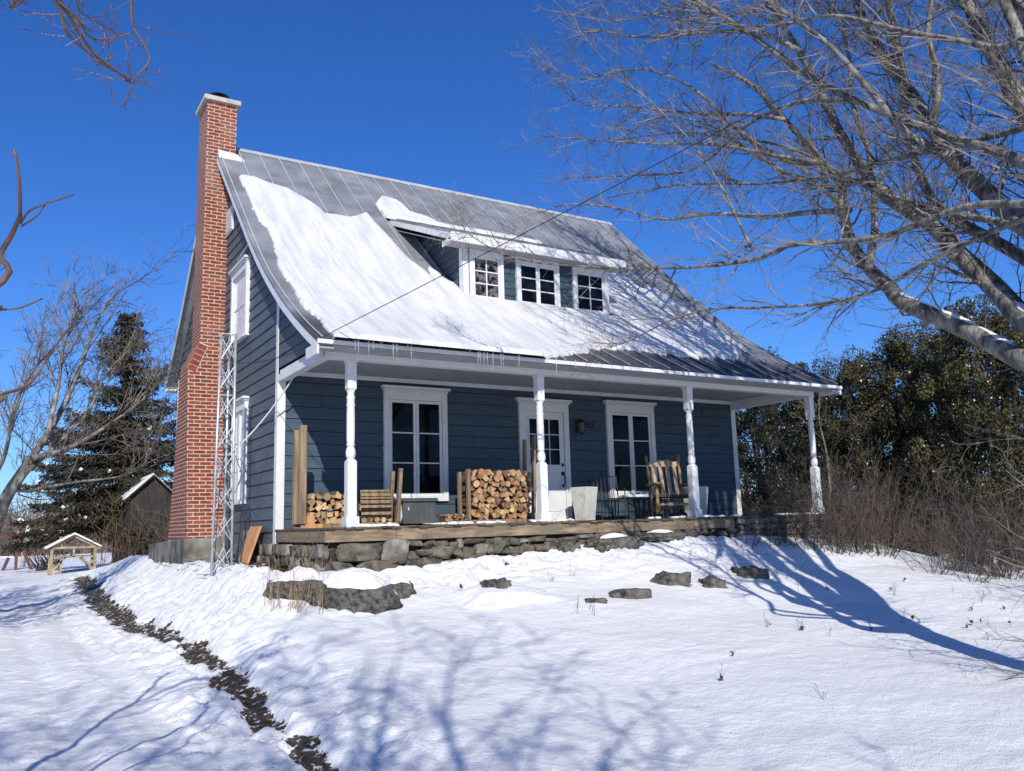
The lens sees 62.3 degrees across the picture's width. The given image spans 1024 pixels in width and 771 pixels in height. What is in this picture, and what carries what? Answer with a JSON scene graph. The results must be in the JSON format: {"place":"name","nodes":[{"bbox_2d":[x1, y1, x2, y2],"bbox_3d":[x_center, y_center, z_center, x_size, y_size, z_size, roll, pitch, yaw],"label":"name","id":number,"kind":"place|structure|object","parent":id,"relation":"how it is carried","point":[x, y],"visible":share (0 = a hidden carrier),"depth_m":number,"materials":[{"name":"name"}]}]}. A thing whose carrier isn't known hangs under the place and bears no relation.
{"place":"outdoors","nodes":[
{"label":"outdoors","id":0,"kind":"place"},
{"bbox_2d":[73,576,317,760],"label":"dead grass","id":1,"kind":"structure","parent":0,"point":[188,645],"depth_m":10.60,"materials":[{"name":"plant"}]},
{"bbox_2d":[0,535,1023,770],"bbox_3d":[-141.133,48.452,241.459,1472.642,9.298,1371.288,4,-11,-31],"label":"ground","id":2,"kind":"structure","parent":0,"point":[431,675],"depth_m":8.47,"materials":[{"name":"snow"}]},
{"bbox_2d":[0,535,31,570],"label":"swing frame","id":3,"kind":"object","parent":2,"relation":"on","point":[16,558],"visible":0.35,"depth_m":32.25,"materials":[{"name":"brown"}]},
{"bbox_2d":[25,548,67,570],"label":"bush","id":4,"kind":"object","parent":2,"relation":"on","point":[42,566],"visible":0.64,"depth_m":31.11,"materials":[{"name":"plant"}]},
{"bbox_2d":[44,533,101,575],"bbox_3d":[-14.253,5.466,27.501,1.600,1.370,1.200,4,-11,-31],"label":"timber playhouse","id":5,"kind":"object","parent":2,"relation":"on","point":[93,546],"visible":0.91,"depth_m":27.23,"materials":[{"name":"brown wood"}]},
{"bbox_2d":[0,310,176,562],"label":"spruce tree","id":6,"kind":"object","parent":2,"relation":"on","point":[81,514],"visible":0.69,"depth_m":30.11,"materials":[{"name":"plant"}]},
{"bbox_2d":[0,223,194,533],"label":"bare tree","id":7,"kind":"object","parent":2,"relation":"on","point":[33,459],"visible":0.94,"depth_m":17.50,"materials":[{"name":"brown plant"}]},
{"bbox_2d":[0,0,202,402],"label":"young tree","id":8,"kind":"object","parent":2,"relation":"on","point":[11,234],"visible":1,"depth_m":3.94,"materials":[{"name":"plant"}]},
{"bbox_2d":[79,481,170,566],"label":"shrub","id":9,"kind":"object","parent":2,"relation":"on","point":[121,544],"visible":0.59,"depth_m":26.93,"materials":[{"name":"plant"}]},
{"bbox_2d":[117,473,171,560],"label":"old shed","id":10,"kind":"structure","parent":2,"relation":"on","point":[145,492],"depth_m":28.27,"materials":[{"name":"grey wood"}]},
{"bbox_2d":[117,531,148,559],"bbox_3d":[-12.186,5.225,27.796,1.300,0.900,0.287,4,-11,-31],"label":"window","id":11,"kind":"structure","parent":10,"relation":"in","point":[133,552],"depth_m":27.69,"materials":[{"name":"black glass"}]},
{"bbox_2d":[153,558,273,578],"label":"leaf litter","id":12,"kind":"object","parent":2,"relation":"on","point":[234,561],"visible":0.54,"depth_m":14.56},
{"bbox_2d":[210,333,245,575],"bbox_3d":[-4.530,1.086,13.807,0.530,3.923,0.382,-2,-9,4],"label":"antenna mast","id":13,"kind":"object","parent":2,"relation":"on","point":[232,355],"visible":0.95,"depth_m":13.75,"materials":[{"name":"metal"}]},
{"bbox_2d":[235,530,248,561],"bbox_3d":[-4.689,2.835,14.786,0.179,0.600,0.609,4,-11,-31],"label":"slab","id":14,"kind":"object","parent":2,"relation":"on","point":[242,535],"depth_m":14.81,"materials":[{"name":"concrete"}]},
{"bbox_2d":[238,526,261,564],"bbox_3d":[-4.403,2.693,14.192,0.277,0.660,0.679,4,-11,-31],"label":"plank","id":15,"kind":"object","parent":2,"relation":"on","point":[249,544],"visible":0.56,"depth_m":14.12,"materials":[{"name":"brown wood"}]},
{"bbox_2d":[255,541,331,614],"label":"dry stalks","id":16,"kind":"object","parent":2,"relation":"on","point":[295,598],"visible":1,"depth_m":10.08,"materials":[{"name":"plant"}]},
{"bbox_2d":[263,566,326,600],"bbox_3d":[-2.642,2.500,10.559,0.888,0.490,0.570,-2,-9,2],"label":"rock","id":17,"kind":"object","parent":2,"relation":"on","point":[284,593],"visible":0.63,"depth_m":10.37,"materials":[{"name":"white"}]},
{"bbox_2d":[305,567,403,614],"bbox_3d":[-1.980,2.597,10.511,1.267,0.673,0.822,-2,-9,0],"label":"rock","id":18,"kind":"object","parent":2,"relation":"on","point":[354,590],"visible":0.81,"depth_m":10.23,"materials":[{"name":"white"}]},
{"bbox_2d":[388,574,416,598],"bbox_3d":[-1.480,2.658,10.985,0.489,0.426,0.457,-1,-9,-6],"label":"rock","id":19,"kind":"object","parent":2,"relation":"on","point":[404,587],"visible":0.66,"depth_m":10.85,"materials":[{"name":"white"}]},
{"bbox_2d":[148,92,841,571],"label":"house","id":20,"kind":"structure","parent":2,"relation":"on","point":[432,420],"depth_m":16.32,"materials":[{"name":"paint"}]},
{"bbox_2d":[228,396,249,505],"bbox_3d":[-5.161,1.246,15.924,0.140,1.966,1.180,4,-11,-31],"label":"window","id":21,"kind":"structure","parent":20,"relation":"in","point":[241,427],"depth_m":15.77,"materials":[{"name":"white paint"}]},
{"bbox_2d":[228,255,250,343],"bbox_3d":[-5.329,-1.619,16.535,0.140,1.546,1.330,4,-11,-31],"label":"window","id":22,"kind":"structure","parent":20,"relation":"in","point":[240,273],"depth_m":16.52,"materials":[{"name":"white paint"}]},
{"bbox_2d":[229,377,293,454],"bbox_3d":[-4.048,0.490,13.697,1.121,1.216,0.022,-3,-9,11],"label":"rope","id":23,"kind":"object","parent":20,"relation":"attached to","point":[263,418],"visible":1,"depth_m":13.68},
{"bbox_2d":[292,425,402,528],"bbox_3d":[-2.611,1.469,13.571,1.715,1.578,0.422,4,-11,-31],"label":"firewood rack","id":24,"kind":"object","parent":20,"relation":"on","point":[300,519],"visible":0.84,"depth_m":13.12,"materials":[{"name":"brown wood"}]},
{"bbox_2d":[393,498,437,523],"bbox_3d":[-1.624,2.105,14.214,0.660,0.420,0.466,4,-11,-31],"label":"storage box","id":25,"kind":"object","parent":20,"relation":"on","point":[418,510],"visible":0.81,"depth_m":14.04,"materials":[{"name":"grey plastic"}]},
{"bbox_2d":[380,384,450,500],"bbox_3d":[-1.699,1.036,15.120,1.340,2.046,0.130,4,-11,-31],"label":"window","id":26,"kind":"structure","parent":20,"relation":"in","point":[415,419],"depth_m":15.15,"materials":[{"name":"white paint"}]},
{"bbox_2d":[376,196,542,243],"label":"dormer snow","id":27,"kind":"structure","parent":20,"relation":"on","point":[390,208],"depth_m":18.83,"materials":[{"name":"snow"}]},
{"bbox_2d":[468,249,504,299],"bbox_3d":[-0.492,-2.124,16.463,0.750,0.985,0.085,4,-11,-31],"label":"window","id":28,"kind":"structure","parent":20,"relation":"in","point":[489,282],"depth_m":16.47,"materials":[{"name":"white paint"}]},
{"bbox_2d":[239,174,746,360],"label":"roof snow","id":29,"kind":"structure","parent":20,"relation":"on","point":[337,271],"depth_m":15.75,"materials":[{"name":"snow"}]},
{"bbox_2d":[457,435,535,522],"bbox_3d":[-0.250,1.651,15.005,1.420,1.548,0.405,4,-11,-31],"label":"firewood rack","id":30,"kind":"object","parent":20,"relation":"on","point":[468,484],"visible":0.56,"depth_m":14.86,"materials":[{"name":"brown wood"}]},
{"bbox_2d":[515,256,560,306],"bbox_3d":[0.524,-2.053,17.077,1.030,0.985,0.085,4,-11,-31],"label":"window","id":31,"kind":"structure","parent":20,"relation":"in","point":[531,286],"depth_m":17.07,"materials":[{"name":"white paint"}]},
{"bbox_2d":[515,397,572,519],"bbox_3d":[0.658,1.445,16.499,1.280,2.390,0.132,4,-11,-31],"label":"front door","id":32,"kind":"structure","parent":20,"relation":"in","point":[555,411],"depth_m":16.60,"materials":[{"name":"white paint"}]},
{"bbox_2d":[345,512,821,527],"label":"porch snow","id":33,"kind":"structure","parent":20,"relation":"on","point":[455,522],"depth_m":13.40,"materials":[{"name":"snow"}]},
{"bbox_2d":[570,487,597,520],"bbox_3d":[1.373,2.235,16.019,0.378,0.625,0.378,-9,-12,40],"label":"planter","id":34,"kind":"object","parent":20,"relation":"on","point":[584,500],"visible":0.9,"depth_m":15.90,"materials":[{"name":"white ceramic"}]},
{"bbox_2d":[571,267,607,313],"bbox_3d":[1.635,-1.975,17.748,0.870,0.985,0.085,4,-11,-31],"label":"window","id":35,"kind":"structure","parent":20,"relation":"in","point":[596,296],"depth_m":17.76,"materials":[{"name":"white paint"}]},
{"bbox_2d":[592,476,626,519],"bbox_3d":[1.893,2.186,16.501,0.504,0.862,0.561,0,-9,-11],"label":"patio chair","id":36,"kind":"object","parent":20,"relation":"on","point":[606,499],"visible":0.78,"depth_m":16.69,"materials":[{"name":"black metal"}]},
{"bbox_2d":[602,400,657,497],"bbox_3d":[2.509,1.330,17.662,1.370,2.006,0.130,4,-11,-31],"label":"window","id":37,"kind":"structure","parent":20,"relation":"in","point":[630,425],"depth_m":17.66,"materials":[{"name":"white paint"}]},
{"bbox_2d":[613,497,649,519],"bbox_3d":[2.351,2.400,16.548,0.562,0.425,0.515,4,-11,-31],"label":"side table","id":38,"kind":"object","parent":20,"relation":"on","point":[634,505],"visible":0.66,"depth_m":16.50,"materials":[{"name":"black metal"}]},
{"bbox_2d":[325,0,967,335],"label":"service cable","id":39,"kind":"object","parent":20,"relation":"attached to","point":[669,157],"visible":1,"depth_m":9.07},
{"bbox_2d":[644,454,698,516],"bbox_3d":[3.077,1.935,16.512,0.860,1.276,1.197,-1,-9,-5],"label":"rocking chair","id":40,"kind":"object","parent":20,"relation":"on","point":[660,464],"visible":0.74,"depth_m":16.77,"materials":[{"name":"brown wood"}]},
{"bbox_2d":[682,486,707,514],"bbox_3d":[3.713,2.370,17.224,0.418,0.615,0.418,7,-13,-42],"label":"planter","id":41,"kind":"object","parent":20,"relation":"on","point":[703,494],"visible":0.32,"depth_m":17.14,"materials":[{"name":"white ceramic"}]},
{"bbox_2d":[479,577,511,588],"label":"rock","id":42,"kind":"object","parent":2,"relation":"on","point":[502,583],"visible":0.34,"depth_m":11.10,"materials":[{"name":"stone"}]},
{"bbox_2d":[449,581,567,610],"bbox_3d":[-0.079,2.777,11.092,1.900,0.408,1.400,4,-11,-31],"label":"snow mound","id":43,"kind":"object","parent":2,"relation":"on","point":[479,597],"visible":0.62,"depth_m":10.86,"materials":[{"name":"snow"}]},
{"bbox_2d":[0,465,1023,556],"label":"wood","id":44,"kind":"object","parent":2,"relation":"on","point":[6,528],"visible":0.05,"depth_m":57.01,"materials":[{"name":"plant"}]},
{"bbox_2d":[557,540,580,552],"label":"rock","id":45,"kind":"object","parent":2,"relation":"on","point":[567,546],"visible":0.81,"depth_m":13.43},
{"bbox_2d":[583,533,644,552],"bbox_3d":[1.653,2.612,13.905,1.147,0.391,0.435,3,-11,-28],"label":"rock","id":46,"kind":"object","parent":2,"relation":"on","point":[605,542],"visible":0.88,"depth_m":13.75,"materials":[{"name":"white"}]},
{"bbox_2d":[608,588,651,598],"bbox_3d":[1.572,2.905,11.474,0.707,0.327,0.384,0,-9,-11],"label":"rock","id":47,"kind":"object","parent":2,"relation":"on","point":[636,593],"visible":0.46,"depth_m":11.34,"materials":[{"name":"stone"}]},
{"bbox_2d":[637,529,686,540],"bbox_3d":[2.574,2.638,14.533,1.054,0.348,0.421,4,-11,-31],"label":"rock","id":48,"kind":"object","parent":2,"relation":"on","point":[661,535],"visible":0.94,"depth_m":14.37,"materials":[{"name":"white"}]},
{"bbox_2d":[650,571,691,586],"bbox_3d":[2.320,2.908,12.391,0.666,0.407,0.422,-3,-9,6],"label":"rock","id":49,"kind":"object","parent":2,"relation":"on","point":[671,579],"visible":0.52,"depth_m":12.25,"materials":[{"name":"stone"}]},
{"bbox_2d":[698,575,728,588],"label":"rock","id":50,"kind":"object","parent":2,"relation":"on","point":[711,581],"visible":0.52,"depth_m":12.30,"materials":[{"name":"stone"}]},
{"bbox_2d":[422,0,1023,680],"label":"bare maple","id":51,"kind":"object","parent":2,"relation":"on","point":[978,272],"visible":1,"depth_m":10.00,"materials":[{"name":"brown plant"}]},
{"bbox_2d":[720,489,774,546],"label":"dry shrub","id":52,"kind":"object","parent":2,"relation":"on","point":[753,525],"visible":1,"depth_m":14.94,"materials":[{"name":"plant"}]},
{"bbox_2d":[730,565,769,578],"bbox_3d":[3.703,2.993,13.102,0.550,0.408,0.426,-1,-9,-3],"label":"rock","id":53,"kind":"object","parent":2,"relation":"on","point":[752,572],"visible":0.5,"depth_m":12.96,"materials":[{"name":"stone"}]},
{"bbox_2d":[732,467,811,547],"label":"dry shrub","id":54,"kind":"object","parent":2,"relation":"on","point":[782,531],"visible":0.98,"depth_m":15.19,"materials":[{"name":"plant"}]},
{"bbox_2d":[735,404,812,513],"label":"cedar tree","id":55,"kind":"object","parent":2,"relation":"on","point":[760,448],"visible":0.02,"depth_m":29.68,"materials":[{"name":"green plant"}]},
{"bbox_2d":[740,454,810,515],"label":"dry shrub","id":56,"kind":"object","parent":2,"relation":"on","point":[768,490],"visible":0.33,"depth_m":19.60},
{"bbox_2d":[735,346,827,515],"bbox_3d":[7.764,2.180,26.354,3.845,6.797,3.926,4,-11,-31],"label":"cedar tree","id":57,"kind":"object","parent":2,"relation":"on","point":[759,492],"visible":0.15,"depth_m":25.62,"materials":[{"name":"green plant"}]},
{"bbox_2d":[733,447,830,515],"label":"dry shrub","id":58,"kind":"object","parent":2,"relation":"on","point":[755,492],"visible":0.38,"depth_m":19.22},
{"bbox_2d":[713,480,853,545],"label":"dry shrub","id":59,"kind":"object","parent":2,"relation":"on","point":[784,541],"visible":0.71,"depth_m":15.62,"materials":[{"name":"plant"}]},
{"bbox_2d":[728,439,853,533],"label":"dry shrub","id":60,"kind":"object","parent":2,"relation":"on","point":[801,482],"visible":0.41,"depth_m":17.60,"materials":[{"name":"plant"}]},
{"bbox_2d":[708,427,873,522],"bbox_3d":[6.098,2.318,18.459,4.173,2.606,2.378,-3,-9,8],"label":"dry shrub","id":61,"kind":"object","parent":2,"relation":"on","point":[789,485],"visible":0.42,"depth_m":18.58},
{"bbox_2d":[746,454,843,512],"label":"dry shrub","id":62,"kind":"object","parent":2,"relation":"on","point":[787,492],"visible":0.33,"depth_m":18.80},
{"bbox_2d":[736,401,855,508],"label":"cedar tree","id":63,"kind":"object","parent":2,"relation":"on","point":[749,444],"visible":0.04,"depth_m":29.00,"materials":[{"name":"green plant"}]},
{"bbox_2d":[735,361,867,521],"bbox_3d":[8.244,2.121,24.618,3.840,6.257,3.938,4,-11,-31],"label":"cedar tree","id":64,"kind":"object","parent":2,"relation":"on","point":[773,419],"visible":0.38,"depth_m":24.03,"materials":[{"name":"green plant"}]},
{"bbox_2d":[759,474,876,551],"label":"dry shrub","id":65,"kind":"object","parent":2,"relation":"on","point":[805,541],"visible":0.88,"depth_m":15.43,"materials":[{"name":"plant"}]},
{"bbox_2d":[764,457,878,547],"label":"dry shrub","id":66,"kind":"object","parent":2,"relation":"on","point":[824,505],"visible":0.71,"depth_m":16.06,"materials":[{"name":"plant"}]},
{"bbox_2d":[771,481,874,550],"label":"dry shrub","id":67,"kind":"object","parent":2,"relation":"on","point":[810,517],"visible":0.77,"depth_m":15.68,"materials":[{"name":"plant"}]},
{"bbox_2d":[776,488,873,547],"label":"dry shrub","id":68,"kind":"object","parent":2,"relation":"on","point":[830,517],"visible":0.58,"depth_m":16.17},
{"bbox_2d":[769,450,892,548],"bbox_3d":[6.241,2.271,16.750,2.338,2.045,1.881,-2,-9,1],"label":"dry shrub","id":69,"kind":"object","parent":2,"relation":"on","point":[847,505],"visible":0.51,"depth_m":16.50,"materials":[{"name":"plant"}]},
{"bbox_2d":[768,464,896,555],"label":"dry shrub","id":70,"kind":"object","parent":2,"relation":"on","point":[838,529],"visible":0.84,"depth_m":15.58,"materials":[{"name":"plant"}]},
{"bbox_2d":[793,480,879,560],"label":"dry shrub","id":71,"kind":"object","parent":2,"relation":"on","point":[836,531],"visible":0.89,"depth_m":15.48,"materials":[{"name":"plant"}]},
{"bbox_2d":[777,432,897,545],"bbox_3d":[6.749,2.179,17.592,4.172,2.606,2.378,7,-13,-43],"label":"dry shrub","id":72,"kind":"object","parent":2,"relation":"on","point":[833,483],"visible":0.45,"depth_m":17.55,"materials":[{"name":"plant"}]},
{"bbox_2d":[791,345,888,509],"bbox_3d":[8.546,1.725,22.216,2.617,6.080,2.868,-6,-10,25],"label":"cedar tree","id":73,"kind":"object","parent":2,"relation":"on","point":[822,438],"visible":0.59,"depth_m":22.36,"materials":[{"name":"green plant"}]},
{"bbox_2d":[782,450,898,553],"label":"dry shrub","id":74,"kind":"object","parent":2,"relation":"on","point":[852,506],"visible":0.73,"depth_m":15.89,"materials":[{"name":"plant"}]},
{"bbox_2d":[767,357,915,543],"bbox_3d":[9.361,2.154,23.708,4.182,5.986,3.942,-7,-10,27],"label":"cedar tree","id":75,"kind":"object","parent":2,"relation":"on","point":[848,438],"visible":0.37,"depth_m":22.94,"materials":[{"name":"green plant"}]},
{"bbox_2d":[783,469,919,540],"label":"dry shrub","id":76,"kind":"object","parent":2,"relation":"on","point":[859,502],"visible":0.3,"depth_m":17.77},
{"bbox_2d":[804,350,905,498],"bbox_3d":[9.496,2.024,23.253,3.167,6.232,2.086,4,-11,-31],"label":"cedar tree","id":77,"kind":"object","parent":2,"relation":"on","point":[852,414],"visible":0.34,"depth_m":22.98,"materials":[{"name":"green plant"}]},
{"bbox_2d":[797,477,928,556],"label":"dry shrub","id":78,"kind":"object","parent":2,"relation":"on","point":[861,551],"visible":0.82,"depth_m":15.79,"materials":[{"name":"plant"}]},
{"bbox_2d":[820,459,905,550],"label":"dry shrub","id":79,"kind":"object","parent":2,"relation":"on","point":[870,501],"visible":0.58,"depth_m":16.40,"materials":[{"name":"plant"}]},
{"bbox_2d":[804,468,945,558],"bbox_3d":[6.787,2.467,16.171,2.344,1.712,2.199,5,-11,-34],"label":"dry shrub","id":80,"kind":"object","parent":2,"relation":"on","point":[878,523],"visible":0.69,"depth_m":15.95,"materials":[{"name":"plant"}]},
{"bbox_2d":[821,486,938,556],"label":"dry shrub","id":81,"kind":"object","parent":2,"relation":"on","point":[889,529],"visible":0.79,"depth_m":16.19,"materials":[{"name":"plant"}]},
{"bbox_2d":[797,452,970,552],"bbox_3d":[7.239,2.322,16.795,3.306,2.032,1.562,-5,-10,21],"label":"dry shrub","id":82,"kind":"object","parent":2,"relation":"on","point":[911,520],"visible":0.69,"depth_m":16.80,"materials":[{"name":"plant"}]},
{"bbox_2d":[789,456,981,552],"bbox_3d":[7.687,2.467,17.528,2.038,2.234,3.577,5,-12,-36],"label":"dry shrub","id":83,"kind":"object","parent":2,"relation":"on","point":[890,506],"visible":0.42,"depth_m":17.35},
{"bbox_2d":[817,344,959,553],"bbox_3d":[10.181,1.851,22.859,3.701,6.373,3.761,4,-11,-31],"label":"cedar tree","id":84,"kind":"object","parent":2,"relation":"on","point":[858,369],"visible":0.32,"depth_m":22.48,"materials":[{"name":"green plant"}]},
{"bbox_2d":[839,487,944,551],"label":"dry shrub","id":85,"kind":"object","parent":2,"relation":"on","point":[906,549],"visible":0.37,"depth_m":18.28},
{"bbox_2d":[837,432,959,547],"bbox_3d":[7.441,2.026,16.666,2.748,2.404,2.211,-2,-9,0],"label":"dry shrub","id":86,"kind":"object","parent":2,"relation":"on","point":[869,475],"visible":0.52,"depth_m":16.62,"materials":[{"name":"plant"}]},
{"bbox_2d":[877,472,959,555],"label":"dry shrub","id":87,"kind":"object","parent":2,"relation":"on","point":[921,526],"visible":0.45,"depth_m":17.24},
{"bbox_2d":[847,319,995,555],"bbox_3d":[10.553,1.535,21.911,3.396,6.605,3.301,4,-11,-31],"label":"cedar tree","id":88,"kind":"object","parent":2,"relation":"on","point":[888,418],"visible":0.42,"depth_m":21.68,"materials":[{"name":"green plant"}]},
{"bbox_2d":[861,473,1000,559],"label":"dry shrub","id":89,"kind":"object","parent":2,"relation":"on","point":[950,517],"visible":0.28,"depth_m":18.56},
{"bbox_2d":[865,492,1000,571],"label":"dry shrub","id":90,"kind":"object","parent":2,"relation":"on","point":[944,537],"visible":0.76,"depth_m":15.27,"materials":[{"name":"plant"}]},
{"bbox_2d":[864,488,1004,574],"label":"dry shrub","id":91,"kind":"object","parent":2,"relation":"on","point":[946,567],"visible":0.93,"depth_m":14.73,"materials":[{"name":"plant"}]},
{"bbox_2d":[856,437,1023,567],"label":"dry shrub","id":92,"kind":"object","parent":2,"relation":"on","point":[973,510],"visible":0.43,"depth_m":16.60,"materials":[{"name":"plant"}]},
{"bbox_2d":[860,385,1021,560],"bbox_3d":[13.744,2.939,26.530,5.758,6.336,5.552,4,-11,-31],"label":"cedar tree","id":93,"kind":"object","parent":2,"relation":"on","point":[960,464],"depth_m":26.48,"materials":[{"name":"green plant"}]},
{"bbox_2d":[876,443,1023,579],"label":"dry shrub","id":94,"kind":"object","parent":2,"relation":"on","point":[981,552],"visible":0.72,"depth_m":15.18,"materials":[{"name":"plant"}]},
{"bbox_2d":[894,451,1009,556],"bbox_3d":[9.057,2.414,17.425,2.594,2.268,2.087,0,-9,-10],"label":"dry shrub","id":95,"kind":"object","parent":2,"relation":"on","point":[933,513],"visible":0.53,"depth_m":17.49,"materials":[{"name":"plant"}]},
{"bbox_2d":[903,507,1003,571],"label":"dry shrub","id":96,"kind":"object","parent":2,"relation":"on","point":[952,543],"visible":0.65,"depth_m":15.27,"materials":[{"name":"plant"}]},
{"bbox_2d":[920,501,986,564],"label":"dry shrub","id":97,"kind":"object","parent":2,"relation":"on","point":[945,533],"visible":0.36,"depth_m":16.59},
{"bbox_2d":[890,326,1023,562],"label":"cedar tree","id":98,"kind":"object","parent":2,"relation":"on","point":[949,399],"visible":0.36,"depth_m":20.19,"materials":[{"name":"green plant"}]},
{"bbox_2d":[922,492,997,563],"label":"dry shrub","id":99,"kind":"object","parent":2,"relation":"on","point":[964,529],"visible":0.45,"depth_m":16.21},
{"bbox_2d":[898,502,1023,582],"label":"dry shrub","id":100,"kind":"object","parent":2,"relation":"on","point":[979,572],"visible":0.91,"depth_m":14.19,"materials":[{"name":"plant"}]},
{"bbox_2d":[905,480,1023,579],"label":"dry shrub","id":101,"kind":"object","parent":2,"relation":"on","point":[993,544],"visible":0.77,"depth_m":14.83,"materials":[{"name":"plant"}]},
{"bbox_2d":[908,474,1022,577],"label":"dry shrub","id":102,"kind":"object","parent":2,"relation":"on","point":[1005,534],"visible":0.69,"depth_m":14.97,"materials":[{"name":"plant"}]},
{"bbox_2d":[908,294,1023,566],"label":"cedar tree","id":103,"kind":"object","parent":2,"relation":"on","point":[964,310],"visible":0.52,"depth_m":19.13,"materials":[{"name":"green plant"}]},
{"bbox_2d":[929,493,1023,576],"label":"dry shrub","id":104,"kind":"object","parent":2,"relation":"on","point":[990,544],"visible":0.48,"depth_m":15.07,"materials":[{"name":"plant"}]},
{"bbox_2d":[941,509,1020,570],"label":"dry shrub","id":105,"kind":"object","parent":2,"relation":"on","point":[992,543],"visible":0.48,"depth_m":15.84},
{"bbox_2d":[950,312,1023,563],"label":"cedar tree","id":106,"kind":"object","parent":2,"relation":"on","point":[1012,335],"visible":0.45,"depth_m":18.78,"materials":[{"name":"green plant"}]},
{"bbox_2d":[950,498,1023,570],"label":"dry shrub","id":107,"kind":"object","parent":2,"relation":"on","point":[1002,538],"visible":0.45,"depth_m":16.20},
{"bbox_2d":[0,0,1023,518],"label":"sky","id":108,"kind":"structure","parent":0,"point":[424,92],"materials":[{"name":"blue"}]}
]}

